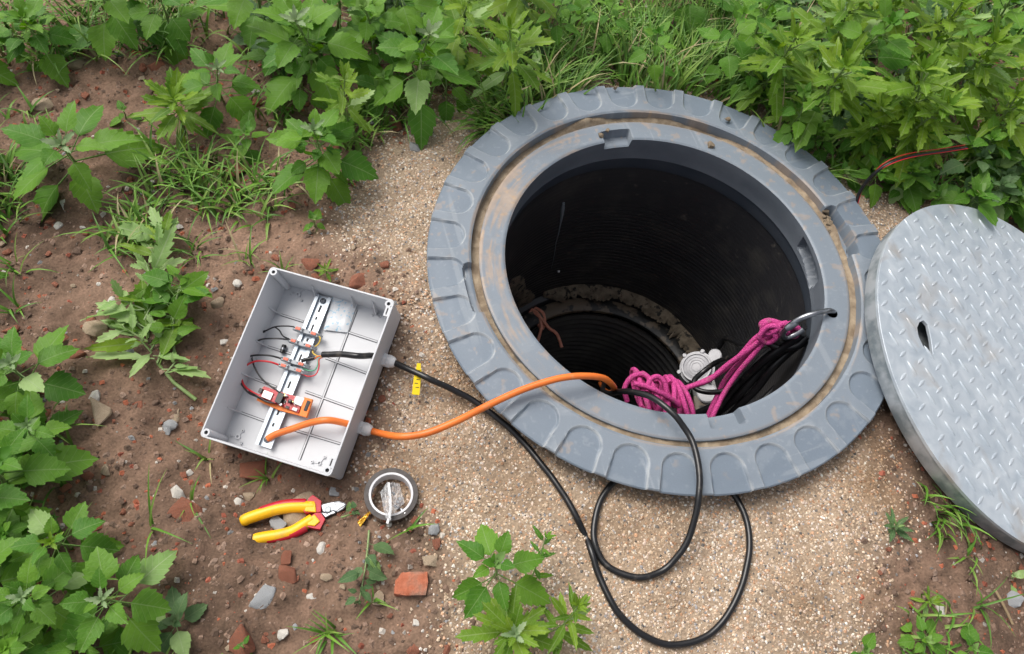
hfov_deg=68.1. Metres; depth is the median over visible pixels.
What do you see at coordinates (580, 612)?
lobed weed
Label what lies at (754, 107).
broadleaf weed
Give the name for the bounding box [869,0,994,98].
lobed weed
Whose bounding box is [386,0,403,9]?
broadleaf weed
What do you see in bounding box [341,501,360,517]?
uprooted weed
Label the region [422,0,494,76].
lobed weed
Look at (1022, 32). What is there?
broadleaf weed
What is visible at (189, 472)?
pebble
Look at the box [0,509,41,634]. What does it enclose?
broadleaf weed
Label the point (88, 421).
clod
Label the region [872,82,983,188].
lobed weed
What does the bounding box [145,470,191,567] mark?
grass tuft
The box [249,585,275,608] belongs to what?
stone
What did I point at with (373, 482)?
tape roll
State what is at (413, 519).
brick crumb
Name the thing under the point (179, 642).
broadleaf weed
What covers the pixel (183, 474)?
brick crumb
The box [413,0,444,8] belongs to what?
broadleaf weed
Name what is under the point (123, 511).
brick crumb
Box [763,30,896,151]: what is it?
lobed weed
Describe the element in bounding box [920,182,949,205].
broadleaf weed
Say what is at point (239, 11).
broadleaf weed
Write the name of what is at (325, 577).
stone
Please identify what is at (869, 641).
broadleaf weed
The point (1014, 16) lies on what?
broadleaf weed
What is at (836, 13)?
lobed weed
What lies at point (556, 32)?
broadleaf weed
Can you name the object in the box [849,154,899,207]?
broadleaf weed
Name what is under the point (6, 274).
grass tuft
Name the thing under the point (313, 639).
brick crumb
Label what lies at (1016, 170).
broadleaf weed
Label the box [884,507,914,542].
lobed weed
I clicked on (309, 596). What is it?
pebble
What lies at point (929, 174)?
broadleaf weed
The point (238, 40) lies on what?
broadleaf weed
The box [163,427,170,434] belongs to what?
pebble
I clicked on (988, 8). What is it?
broadleaf weed
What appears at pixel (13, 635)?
broadleaf weed
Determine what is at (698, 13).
broadleaf weed
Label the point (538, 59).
broadleaf weed
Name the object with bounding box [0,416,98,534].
broadleaf weed
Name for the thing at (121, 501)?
clod
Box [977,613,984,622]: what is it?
brick fragment
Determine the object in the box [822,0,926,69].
lobed weed
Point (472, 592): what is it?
broadleaf weed
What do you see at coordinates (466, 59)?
broadleaf weed
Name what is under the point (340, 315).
drying sachet
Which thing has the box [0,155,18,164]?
broadleaf weed
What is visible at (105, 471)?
pebble
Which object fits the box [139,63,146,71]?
brick fragment
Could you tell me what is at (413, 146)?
stone
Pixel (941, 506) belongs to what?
grass tuft
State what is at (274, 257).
brick crumb
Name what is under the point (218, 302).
stone
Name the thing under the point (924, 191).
broadleaf weed
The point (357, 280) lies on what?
brick fragment
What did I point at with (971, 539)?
brick fragment
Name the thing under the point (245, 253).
grass tuft
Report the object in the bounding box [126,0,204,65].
broadleaf weed
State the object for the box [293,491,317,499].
stone
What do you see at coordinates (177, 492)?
stone
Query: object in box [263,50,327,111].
broadleaf weed
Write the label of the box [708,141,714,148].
clod
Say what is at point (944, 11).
broadleaf weed
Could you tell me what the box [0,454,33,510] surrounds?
broadleaf weed
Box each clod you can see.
[71,247,80,253]
[85,417,93,423]
[86,486,92,491]
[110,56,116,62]
[118,498,124,504]
[145,87,152,94]
[152,400,159,405]
[246,265,253,270]
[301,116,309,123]
[375,612,382,617]
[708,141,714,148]
[881,623,886,630]
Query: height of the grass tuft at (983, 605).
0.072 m
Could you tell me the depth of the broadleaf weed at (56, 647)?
0.98 m
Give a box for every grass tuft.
[0,234,58,276]
[0,275,41,322]
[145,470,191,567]
[172,230,224,269]
[176,440,213,482]
[180,477,210,537]
[219,221,266,265]
[241,457,281,490]
[259,250,298,272]
[288,609,355,653]
[356,584,396,618]
[388,509,432,540]
[923,491,971,522]
[967,578,1023,643]
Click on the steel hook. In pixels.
(791, 324)
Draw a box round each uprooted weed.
[80,206,210,400]
[134,265,212,351]
[338,530,393,604]
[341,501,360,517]
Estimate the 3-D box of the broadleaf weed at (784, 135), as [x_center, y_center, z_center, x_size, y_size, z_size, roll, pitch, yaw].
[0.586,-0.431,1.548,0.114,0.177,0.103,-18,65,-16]
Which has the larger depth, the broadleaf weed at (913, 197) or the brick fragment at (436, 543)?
the broadleaf weed at (913, 197)
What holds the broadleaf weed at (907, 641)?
on the ground at (294, 604)
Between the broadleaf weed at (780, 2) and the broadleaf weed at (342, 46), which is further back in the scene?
the broadleaf weed at (780, 2)
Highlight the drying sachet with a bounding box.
[324,297,356,331]
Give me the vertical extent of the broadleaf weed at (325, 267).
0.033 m
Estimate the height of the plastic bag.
0.034 m
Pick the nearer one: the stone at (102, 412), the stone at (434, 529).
the stone at (434, 529)
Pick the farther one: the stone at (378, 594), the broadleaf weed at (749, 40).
the broadleaf weed at (749, 40)
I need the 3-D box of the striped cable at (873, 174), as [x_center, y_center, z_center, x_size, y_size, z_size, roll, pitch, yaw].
[0.796,-0.313,1.521,0.248,0.109,0.030,-20,66,-17]
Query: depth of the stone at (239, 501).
1.20 m
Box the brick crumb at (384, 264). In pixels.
[380,261,388,268]
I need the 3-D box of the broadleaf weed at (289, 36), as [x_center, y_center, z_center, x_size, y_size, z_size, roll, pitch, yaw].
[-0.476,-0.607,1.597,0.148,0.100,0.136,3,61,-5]
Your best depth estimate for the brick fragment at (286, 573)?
1.11 m
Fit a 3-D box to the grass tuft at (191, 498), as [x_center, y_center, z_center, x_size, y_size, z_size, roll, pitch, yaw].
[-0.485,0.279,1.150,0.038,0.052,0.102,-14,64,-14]
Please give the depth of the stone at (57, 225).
1.35 m
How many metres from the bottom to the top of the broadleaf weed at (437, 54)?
0.269 m
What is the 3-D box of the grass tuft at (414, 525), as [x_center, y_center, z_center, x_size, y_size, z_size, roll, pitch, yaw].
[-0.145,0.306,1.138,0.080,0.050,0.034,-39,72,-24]
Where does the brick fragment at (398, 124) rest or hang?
on the ground at (294, 604)
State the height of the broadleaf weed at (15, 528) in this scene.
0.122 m
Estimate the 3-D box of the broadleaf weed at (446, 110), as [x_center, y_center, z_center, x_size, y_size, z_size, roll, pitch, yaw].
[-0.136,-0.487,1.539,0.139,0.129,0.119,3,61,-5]
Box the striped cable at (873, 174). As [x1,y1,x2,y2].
[856,145,967,202]
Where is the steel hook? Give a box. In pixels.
[779,308,835,339]
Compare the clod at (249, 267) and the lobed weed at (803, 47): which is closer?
the clod at (249, 267)
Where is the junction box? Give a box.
[201,267,400,479]
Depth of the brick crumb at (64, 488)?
1.14 m
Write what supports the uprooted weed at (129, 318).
on the ground at (294, 604)
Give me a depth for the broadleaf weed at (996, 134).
1.57 m
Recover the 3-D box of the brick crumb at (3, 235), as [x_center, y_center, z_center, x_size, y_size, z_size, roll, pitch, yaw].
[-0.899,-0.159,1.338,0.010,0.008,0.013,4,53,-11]
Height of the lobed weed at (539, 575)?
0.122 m
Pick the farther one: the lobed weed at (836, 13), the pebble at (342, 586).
the lobed weed at (836, 13)
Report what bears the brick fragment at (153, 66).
on the ground at (294, 604)
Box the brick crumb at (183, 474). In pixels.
[180,471,186,477]
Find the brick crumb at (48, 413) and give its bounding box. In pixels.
[45,409,50,416]
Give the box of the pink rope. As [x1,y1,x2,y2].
[622,318,800,417]
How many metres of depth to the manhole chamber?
1.53 m
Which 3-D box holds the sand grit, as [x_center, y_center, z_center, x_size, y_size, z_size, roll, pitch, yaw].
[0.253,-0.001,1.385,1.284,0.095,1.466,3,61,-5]
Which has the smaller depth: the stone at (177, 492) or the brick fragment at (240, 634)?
the brick fragment at (240, 634)
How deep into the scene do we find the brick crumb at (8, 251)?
1.32 m
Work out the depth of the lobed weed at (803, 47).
1.51 m
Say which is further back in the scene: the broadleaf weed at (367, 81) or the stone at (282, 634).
the broadleaf weed at (367, 81)
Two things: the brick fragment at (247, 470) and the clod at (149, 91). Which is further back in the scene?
the clod at (149, 91)
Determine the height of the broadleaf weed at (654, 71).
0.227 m
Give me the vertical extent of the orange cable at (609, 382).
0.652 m
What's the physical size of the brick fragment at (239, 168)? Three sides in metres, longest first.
0.037 x 0.027 x 0.023 m
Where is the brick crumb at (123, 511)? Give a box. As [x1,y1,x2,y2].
[119,508,125,514]
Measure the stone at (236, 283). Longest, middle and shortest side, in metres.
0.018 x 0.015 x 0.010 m
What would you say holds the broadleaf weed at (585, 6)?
on the ground at (294, 604)
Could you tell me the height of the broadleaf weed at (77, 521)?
0.154 m
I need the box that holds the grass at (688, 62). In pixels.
[0,0,1023,653]
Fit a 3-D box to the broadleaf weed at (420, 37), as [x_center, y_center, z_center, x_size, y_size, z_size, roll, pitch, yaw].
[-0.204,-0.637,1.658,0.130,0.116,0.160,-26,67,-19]
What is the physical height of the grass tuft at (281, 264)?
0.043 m
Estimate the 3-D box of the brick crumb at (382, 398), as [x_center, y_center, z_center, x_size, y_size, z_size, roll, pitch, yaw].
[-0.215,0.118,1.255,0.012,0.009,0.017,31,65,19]
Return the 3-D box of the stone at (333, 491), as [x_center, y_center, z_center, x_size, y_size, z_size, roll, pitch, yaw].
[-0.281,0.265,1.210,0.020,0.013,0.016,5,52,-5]
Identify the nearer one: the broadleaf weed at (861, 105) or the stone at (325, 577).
the stone at (325, 577)
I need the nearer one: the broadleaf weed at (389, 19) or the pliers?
the pliers
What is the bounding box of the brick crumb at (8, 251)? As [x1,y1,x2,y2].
[2,248,11,254]
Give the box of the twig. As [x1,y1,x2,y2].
[993,589,1013,624]
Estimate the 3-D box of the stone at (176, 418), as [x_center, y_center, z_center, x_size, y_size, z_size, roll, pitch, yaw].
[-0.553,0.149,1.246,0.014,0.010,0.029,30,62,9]
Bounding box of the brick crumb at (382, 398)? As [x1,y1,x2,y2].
[378,395,385,402]
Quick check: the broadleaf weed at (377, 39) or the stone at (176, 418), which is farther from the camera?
the broadleaf weed at (377, 39)
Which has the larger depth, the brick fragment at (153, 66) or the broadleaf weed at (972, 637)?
the brick fragment at (153, 66)
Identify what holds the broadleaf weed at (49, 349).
on the ground at (294, 604)
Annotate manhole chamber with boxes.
[427,85,884,495]
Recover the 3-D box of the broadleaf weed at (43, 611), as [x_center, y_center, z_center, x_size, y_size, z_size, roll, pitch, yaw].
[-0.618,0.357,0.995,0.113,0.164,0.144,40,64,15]
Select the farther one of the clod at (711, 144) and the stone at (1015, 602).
the clod at (711, 144)
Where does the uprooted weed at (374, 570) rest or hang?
on the ground at (294, 604)
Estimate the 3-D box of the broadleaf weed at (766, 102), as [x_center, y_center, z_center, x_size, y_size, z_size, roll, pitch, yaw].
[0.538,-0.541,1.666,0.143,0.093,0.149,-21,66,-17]
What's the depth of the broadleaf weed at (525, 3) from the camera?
1.66 m
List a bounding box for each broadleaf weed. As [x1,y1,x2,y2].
[0,0,77,87]
[0,56,19,85]
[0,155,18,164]
[0,325,85,438]
[0,367,24,411]
[0,390,83,490]
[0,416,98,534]
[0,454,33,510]
[0,506,59,578]
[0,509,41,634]
[0,547,86,652]
[0,596,54,653]
[0,632,24,653]
[1,100,163,222]
[8,501,123,597]
[45,614,132,653]
[51,0,168,60]
[58,546,176,653]
[110,100,141,125]
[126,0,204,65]
[153,586,207,653]
[181,41,261,136]
[193,0,302,56]
[217,110,268,164]
[231,0,270,61]
[233,635,251,653]
[238,37,309,77]
[246,0,371,115]
[262,54,309,76]
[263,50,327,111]
[266,19,318,62]
[266,108,378,205]
[303,209,325,231]
[311,0,384,66]
[314,259,337,281]
[325,0,420,100]
[346,0,445,42]
[347,0,407,44]
[348,0,410,43]
[355,64,409,123]
[373,6,478,149]
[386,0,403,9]
[388,12,425,43]
[390,6,423,36]
[412,65,476,122]
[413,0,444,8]
[421,39,474,86]
[423,35,468,84]
[452,524,550,618]
[462,37,524,99]
[496,0,552,45]
[500,24,547,71]
[527,50,552,84]
[528,0,581,60]
[557,0,600,45]
[582,0,629,53]
[628,21,676,84]
[646,0,736,44]
[696,0,758,84]
[718,0,800,56]
[728,50,792,110]
[729,47,769,103]
[737,0,793,28]
[746,0,798,53]
[746,52,791,109]
[757,65,803,95]
[770,0,815,29]
[773,81,823,151]
[801,119,838,162]
[805,0,876,58]
[814,41,842,70]
[820,31,877,75]
[822,86,864,144]
[823,0,919,106]
[827,158,859,190]
[829,79,881,125]
[830,119,878,169]
[833,96,869,117]
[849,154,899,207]
[851,135,898,167]
[851,632,875,653]
[870,151,939,212]
[879,182,920,214]
[888,151,932,203]
[893,63,919,87]
[896,119,951,166]
[897,615,945,653]
[900,157,935,183]
[910,0,953,39]
[912,136,953,166]
[918,0,981,41]
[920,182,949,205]
[933,170,1009,225]
[939,134,1000,198]
[943,128,1022,205]
[947,0,1023,75]
[947,114,1023,176]
[957,622,993,653]
[962,56,974,87]
[964,119,1019,180]
[966,173,1023,219]
[975,144,1023,175]
[977,1,1023,34]
[991,139,1021,174]
[994,178,1023,222]
[997,165,1023,204]
[1000,1,1023,34]
[1011,175,1023,232]
[1011,570,1023,592]
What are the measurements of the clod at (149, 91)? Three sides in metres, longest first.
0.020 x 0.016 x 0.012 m
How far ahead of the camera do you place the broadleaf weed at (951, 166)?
1.59 m
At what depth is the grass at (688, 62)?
1.56 m
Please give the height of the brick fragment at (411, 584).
0.028 m
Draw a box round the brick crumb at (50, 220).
[44,217,55,224]
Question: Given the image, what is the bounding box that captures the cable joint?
[677,349,722,404]
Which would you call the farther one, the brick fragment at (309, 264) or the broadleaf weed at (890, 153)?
the broadleaf weed at (890, 153)
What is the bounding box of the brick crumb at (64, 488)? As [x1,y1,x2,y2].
[59,483,71,492]
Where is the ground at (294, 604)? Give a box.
[0,0,1023,653]
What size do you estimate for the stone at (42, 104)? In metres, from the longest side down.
0.046 x 0.034 x 0.025 m
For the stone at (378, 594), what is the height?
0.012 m
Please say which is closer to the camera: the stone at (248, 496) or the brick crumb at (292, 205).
the stone at (248, 496)
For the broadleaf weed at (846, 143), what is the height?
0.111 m
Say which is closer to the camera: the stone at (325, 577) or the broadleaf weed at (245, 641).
the broadleaf weed at (245, 641)
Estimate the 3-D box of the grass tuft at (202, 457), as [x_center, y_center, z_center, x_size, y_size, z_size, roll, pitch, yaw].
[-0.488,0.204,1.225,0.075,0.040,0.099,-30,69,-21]
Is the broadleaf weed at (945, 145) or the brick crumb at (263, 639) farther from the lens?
the broadleaf weed at (945, 145)
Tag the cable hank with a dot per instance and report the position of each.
(765, 365)
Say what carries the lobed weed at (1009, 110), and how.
on the ground at (294, 604)
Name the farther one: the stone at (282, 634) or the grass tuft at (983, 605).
the grass tuft at (983, 605)
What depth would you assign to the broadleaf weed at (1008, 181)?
1.58 m
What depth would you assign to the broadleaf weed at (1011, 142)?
1.62 m
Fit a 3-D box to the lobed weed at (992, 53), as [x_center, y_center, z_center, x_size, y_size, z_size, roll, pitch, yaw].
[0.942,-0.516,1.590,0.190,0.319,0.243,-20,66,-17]
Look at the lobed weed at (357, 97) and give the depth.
1.37 m
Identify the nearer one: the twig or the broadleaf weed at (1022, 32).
the twig
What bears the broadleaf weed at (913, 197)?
on the ground at (294, 604)
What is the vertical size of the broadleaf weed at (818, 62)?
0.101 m
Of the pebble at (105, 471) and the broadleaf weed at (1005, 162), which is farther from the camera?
the broadleaf weed at (1005, 162)
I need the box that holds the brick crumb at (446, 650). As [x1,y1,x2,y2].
[443,644,449,653]
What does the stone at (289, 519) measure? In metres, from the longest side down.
0.051 x 0.042 x 0.030 m
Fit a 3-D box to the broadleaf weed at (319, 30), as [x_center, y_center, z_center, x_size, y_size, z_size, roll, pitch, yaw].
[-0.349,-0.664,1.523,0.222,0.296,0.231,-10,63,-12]
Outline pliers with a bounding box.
[239,495,346,542]
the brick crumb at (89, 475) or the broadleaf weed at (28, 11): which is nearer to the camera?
the brick crumb at (89, 475)
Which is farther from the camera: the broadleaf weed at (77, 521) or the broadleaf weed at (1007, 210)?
the broadleaf weed at (1007, 210)
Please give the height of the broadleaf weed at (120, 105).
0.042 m
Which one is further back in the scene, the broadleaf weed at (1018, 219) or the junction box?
the broadleaf weed at (1018, 219)
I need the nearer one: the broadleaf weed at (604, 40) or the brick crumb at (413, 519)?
the brick crumb at (413, 519)
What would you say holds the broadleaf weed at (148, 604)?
on the ground at (294, 604)
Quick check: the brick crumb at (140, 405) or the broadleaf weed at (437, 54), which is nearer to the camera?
the brick crumb at (140, 405)
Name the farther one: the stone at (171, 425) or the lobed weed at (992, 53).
the lobed weed at (992, 53)
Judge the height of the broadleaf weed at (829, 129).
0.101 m
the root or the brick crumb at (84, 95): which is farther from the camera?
the root
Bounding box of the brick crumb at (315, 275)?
[311,273,319,278]
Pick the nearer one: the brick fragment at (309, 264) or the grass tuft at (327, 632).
the grass tuft at (327, 632)
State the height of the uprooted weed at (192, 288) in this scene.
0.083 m
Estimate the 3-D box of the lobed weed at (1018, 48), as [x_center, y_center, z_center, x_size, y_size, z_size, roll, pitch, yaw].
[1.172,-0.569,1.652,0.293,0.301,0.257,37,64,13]
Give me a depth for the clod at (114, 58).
1.56 m
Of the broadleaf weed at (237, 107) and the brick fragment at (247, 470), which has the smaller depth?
the brick fragment at (247, 470)
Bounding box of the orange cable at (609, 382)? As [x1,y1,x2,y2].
[266,372,616,441]
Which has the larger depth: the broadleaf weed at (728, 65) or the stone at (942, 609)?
the broadleaf weed at (728, 65)
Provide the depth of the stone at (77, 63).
1.53 m
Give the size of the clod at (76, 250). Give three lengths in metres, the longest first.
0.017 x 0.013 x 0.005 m
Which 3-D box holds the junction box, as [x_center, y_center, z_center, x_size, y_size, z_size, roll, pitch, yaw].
[-0.333,0.075,1.235,0.254,0.074,0.295,15,74,8]
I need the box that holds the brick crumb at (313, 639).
[310,636,318,644]
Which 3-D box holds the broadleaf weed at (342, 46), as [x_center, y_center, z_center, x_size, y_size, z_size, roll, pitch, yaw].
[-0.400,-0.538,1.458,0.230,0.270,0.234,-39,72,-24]
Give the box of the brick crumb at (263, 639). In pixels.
[261,635,266,642]
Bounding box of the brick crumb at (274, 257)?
[271,254,278,260]
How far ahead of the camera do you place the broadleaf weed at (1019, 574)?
1.24 m
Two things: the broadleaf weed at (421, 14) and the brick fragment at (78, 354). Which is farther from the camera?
the broadleaf weed at (421, 14)
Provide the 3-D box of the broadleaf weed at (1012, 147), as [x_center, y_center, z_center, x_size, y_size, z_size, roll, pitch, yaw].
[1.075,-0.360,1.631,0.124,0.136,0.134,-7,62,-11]
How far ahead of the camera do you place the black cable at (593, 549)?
1.18 m
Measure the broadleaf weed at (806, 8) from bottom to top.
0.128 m
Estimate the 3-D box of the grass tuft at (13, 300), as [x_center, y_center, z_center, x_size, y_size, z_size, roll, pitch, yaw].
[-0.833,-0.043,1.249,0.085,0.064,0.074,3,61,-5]
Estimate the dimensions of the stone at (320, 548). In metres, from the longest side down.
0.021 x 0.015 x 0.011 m
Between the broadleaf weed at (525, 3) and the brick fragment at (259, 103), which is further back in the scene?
the broadleaf weed at (525, 3)
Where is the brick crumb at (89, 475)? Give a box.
[81,471,93,480]
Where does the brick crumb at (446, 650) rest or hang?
on the ground at (294, 604)
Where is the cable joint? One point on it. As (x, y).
(692, 364)
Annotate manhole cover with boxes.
[864,204,1023,552]
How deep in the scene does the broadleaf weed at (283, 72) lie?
1.59 m
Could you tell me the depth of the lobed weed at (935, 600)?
1.18 m
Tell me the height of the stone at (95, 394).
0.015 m
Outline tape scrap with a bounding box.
[357,512,368,526]
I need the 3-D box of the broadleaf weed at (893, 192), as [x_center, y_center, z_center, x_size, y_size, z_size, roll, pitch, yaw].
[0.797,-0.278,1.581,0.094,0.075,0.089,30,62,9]
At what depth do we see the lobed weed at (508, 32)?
1.46 m
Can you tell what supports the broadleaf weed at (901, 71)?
on the ground at (294, 604)
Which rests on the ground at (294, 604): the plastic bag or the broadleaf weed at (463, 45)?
the broadleaf weed at (463, 45)
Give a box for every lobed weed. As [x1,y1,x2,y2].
[127,67,218,163]
[311,60,375,134]
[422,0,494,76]
[455,583,559,653]
[465,6,555,115]
[466,0,559,44]
[510,525,556,594]
[540,582,594,653]
[736,7,835,122]
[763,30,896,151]
[792,0,883,88]
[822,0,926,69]
[831,92,909,165]
[860,41,983,169]
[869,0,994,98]
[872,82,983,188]
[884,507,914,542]
[899,11,1023,135]
[910,586,944,621]
[943,70,1023,165]
[989,43,1023,124]
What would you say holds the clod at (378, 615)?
on the ground at (294, 604)
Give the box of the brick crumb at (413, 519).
[410,516,417,523]
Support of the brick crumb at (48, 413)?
on the ground at (294, 604)
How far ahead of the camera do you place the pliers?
1.17 m
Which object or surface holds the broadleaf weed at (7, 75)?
on the ground at (294, 604)
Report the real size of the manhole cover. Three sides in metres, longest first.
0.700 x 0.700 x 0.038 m
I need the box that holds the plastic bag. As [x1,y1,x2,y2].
[386,482,404,523]
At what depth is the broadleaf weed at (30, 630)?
0.96 m
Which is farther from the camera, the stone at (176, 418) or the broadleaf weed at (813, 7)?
the broadleaf weed at (813, 7)
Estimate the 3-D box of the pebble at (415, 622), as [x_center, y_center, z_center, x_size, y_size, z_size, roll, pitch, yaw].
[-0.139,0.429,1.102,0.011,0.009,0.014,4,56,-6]
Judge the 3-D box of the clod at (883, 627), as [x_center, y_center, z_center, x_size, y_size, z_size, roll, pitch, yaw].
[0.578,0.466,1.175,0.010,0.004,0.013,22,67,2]
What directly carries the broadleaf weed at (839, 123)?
on the ground at (294, 604)
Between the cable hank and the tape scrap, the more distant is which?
the cable hank
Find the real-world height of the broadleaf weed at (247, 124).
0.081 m
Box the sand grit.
[311,61,933,653]
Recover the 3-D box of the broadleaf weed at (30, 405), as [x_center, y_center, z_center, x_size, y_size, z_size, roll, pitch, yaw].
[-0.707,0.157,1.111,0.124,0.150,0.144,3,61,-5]
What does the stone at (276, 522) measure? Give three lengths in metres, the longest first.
0.028 x 0.020 x 0.017 m
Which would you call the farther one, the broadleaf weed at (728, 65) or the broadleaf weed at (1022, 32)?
the broadleaf weed at (1022, 32)
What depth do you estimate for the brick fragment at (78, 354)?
1.24 m
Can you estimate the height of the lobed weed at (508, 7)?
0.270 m
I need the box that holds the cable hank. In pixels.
[686,323,808,416]
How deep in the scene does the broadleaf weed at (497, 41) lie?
1.58 m
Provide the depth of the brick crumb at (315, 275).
1.33 m
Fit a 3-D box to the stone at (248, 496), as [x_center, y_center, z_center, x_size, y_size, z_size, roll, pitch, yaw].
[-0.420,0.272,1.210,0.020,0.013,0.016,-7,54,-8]
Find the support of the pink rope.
hanging from the steel hook
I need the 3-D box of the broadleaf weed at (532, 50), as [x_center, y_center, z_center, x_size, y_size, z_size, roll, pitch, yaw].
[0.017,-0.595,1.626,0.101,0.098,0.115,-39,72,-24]
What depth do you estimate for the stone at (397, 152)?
1.50 m
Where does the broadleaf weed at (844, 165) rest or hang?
on the ground at (294, 604)
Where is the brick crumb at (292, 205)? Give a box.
[289,202,295,210]
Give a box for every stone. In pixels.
[31,98,53,111]
[53,222,62,229]
[68,57,86,69]
[82,320,107,336]
[88,390,99,400]
[90,397,111,426]
[162,420,177,430]
[170,485,185,498]
[172,409,179,422]
[210,296,223,307]
[232,279,241,286]
[234,497,244,506]
[243,492,254,500]
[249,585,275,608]
[269,515,286,529]
[277,629,288,640]
[283,513,307,526]
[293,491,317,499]
[316,542,325,554]
[320,573,332,581]
[329,487,338,495]
[372,590,383,604]
[393,148,402,155]
[409,142,419,151]
[422,554,437,566]
[428,523,439,534]
[935,603,944,614]
[1007,590,1023,607]
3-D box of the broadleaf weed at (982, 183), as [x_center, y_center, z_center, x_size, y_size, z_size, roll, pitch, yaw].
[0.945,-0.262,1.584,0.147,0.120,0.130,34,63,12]
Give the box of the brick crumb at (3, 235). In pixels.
[0,233,6,240]
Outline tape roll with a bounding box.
[364,468,417,523]
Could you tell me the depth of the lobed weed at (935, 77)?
1.45 m
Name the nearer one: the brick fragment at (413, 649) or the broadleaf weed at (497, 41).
the brick fragment at (413, 649)
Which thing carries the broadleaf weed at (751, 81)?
on the ground at (294, 604)
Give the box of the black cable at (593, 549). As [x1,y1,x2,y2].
[321,351,752,648]
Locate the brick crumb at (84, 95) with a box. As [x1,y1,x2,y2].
[80,92,88,99]
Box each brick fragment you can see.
[68,350,86,358]
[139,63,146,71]
[147,61,165,70]
[167,497,202,521]
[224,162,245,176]
[228,624,254,653]
[239,461,266,480]
[250,97,263,106]
[278,565,295,583]
[281,550,291,564]
[301,258,318,270]
[349,273,364,287]
[392,120,402,131]
[394,571,427,596]
[406,644,420,653]
[432,538,440,549]
[968,533,975,542]
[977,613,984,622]
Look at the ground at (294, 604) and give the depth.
1.22 m
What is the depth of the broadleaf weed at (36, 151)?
1.34 m
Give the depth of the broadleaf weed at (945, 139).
1.58 m
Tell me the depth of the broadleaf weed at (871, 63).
1.78 m
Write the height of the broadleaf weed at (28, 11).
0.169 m
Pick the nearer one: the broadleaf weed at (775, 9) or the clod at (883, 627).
the clod at (883, 627)
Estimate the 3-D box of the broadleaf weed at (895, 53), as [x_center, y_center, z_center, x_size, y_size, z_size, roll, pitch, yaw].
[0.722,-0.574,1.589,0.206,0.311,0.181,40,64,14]
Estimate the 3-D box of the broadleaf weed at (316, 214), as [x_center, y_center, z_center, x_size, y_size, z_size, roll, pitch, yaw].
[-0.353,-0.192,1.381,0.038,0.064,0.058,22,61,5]
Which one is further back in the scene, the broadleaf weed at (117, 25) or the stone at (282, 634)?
the broadleaf weed at (117, 25)
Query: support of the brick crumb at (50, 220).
on the ground at (294, 604)
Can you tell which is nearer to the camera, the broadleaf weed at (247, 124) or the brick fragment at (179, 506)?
the brick fragment at (179, 506)
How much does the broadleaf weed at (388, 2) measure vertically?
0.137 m
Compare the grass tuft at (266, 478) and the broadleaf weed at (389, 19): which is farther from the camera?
the broadleaf weed at (389, 19)
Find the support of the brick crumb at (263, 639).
on the ground at (294, 604)
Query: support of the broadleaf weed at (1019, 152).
on the ground at (294, 604)
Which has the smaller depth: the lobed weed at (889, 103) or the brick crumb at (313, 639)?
the brick crumb at (313, 639)
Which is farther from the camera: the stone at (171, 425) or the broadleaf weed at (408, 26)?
the broadleaf weed at (408, 26)
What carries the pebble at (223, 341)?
on the ground at (294, 604)
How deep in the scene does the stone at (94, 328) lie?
1.26 m
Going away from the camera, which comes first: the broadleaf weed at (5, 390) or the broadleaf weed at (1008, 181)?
the broadleaf weed at (5, 390)
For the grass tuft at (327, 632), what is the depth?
1.07 m
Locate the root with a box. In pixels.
[529,307,562,347]
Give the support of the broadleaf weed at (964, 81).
on the ground at (294, 604)
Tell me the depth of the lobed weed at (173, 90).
1.39 m
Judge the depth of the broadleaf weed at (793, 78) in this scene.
1.65 m
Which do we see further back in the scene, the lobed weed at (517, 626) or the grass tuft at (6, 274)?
the grass tuft at (6, 274)
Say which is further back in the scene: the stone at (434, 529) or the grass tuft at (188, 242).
the grass tuft at (188, 242)
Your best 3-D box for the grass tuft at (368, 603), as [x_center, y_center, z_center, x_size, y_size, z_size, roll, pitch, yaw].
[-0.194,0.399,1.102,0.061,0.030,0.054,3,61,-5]
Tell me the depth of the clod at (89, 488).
1.15 m
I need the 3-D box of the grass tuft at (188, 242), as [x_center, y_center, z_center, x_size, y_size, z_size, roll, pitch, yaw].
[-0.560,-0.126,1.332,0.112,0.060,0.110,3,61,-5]
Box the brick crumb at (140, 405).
[134,400,142,408]
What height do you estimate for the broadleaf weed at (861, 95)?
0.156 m
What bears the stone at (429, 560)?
on the ground at (294, 604)
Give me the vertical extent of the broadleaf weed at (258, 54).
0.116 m
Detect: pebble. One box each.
[100,464,109,475]
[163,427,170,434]
[186,469,193,475]
[220,339,227,344]
[306,593,315,598]
[340,584,345,589]
[412,619,418,625]
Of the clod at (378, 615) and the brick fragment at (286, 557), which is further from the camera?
the brick fragment at (286, 557)
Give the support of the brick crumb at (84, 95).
on the ground at (294, 604)
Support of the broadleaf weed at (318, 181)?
on the ground at (294, 604)

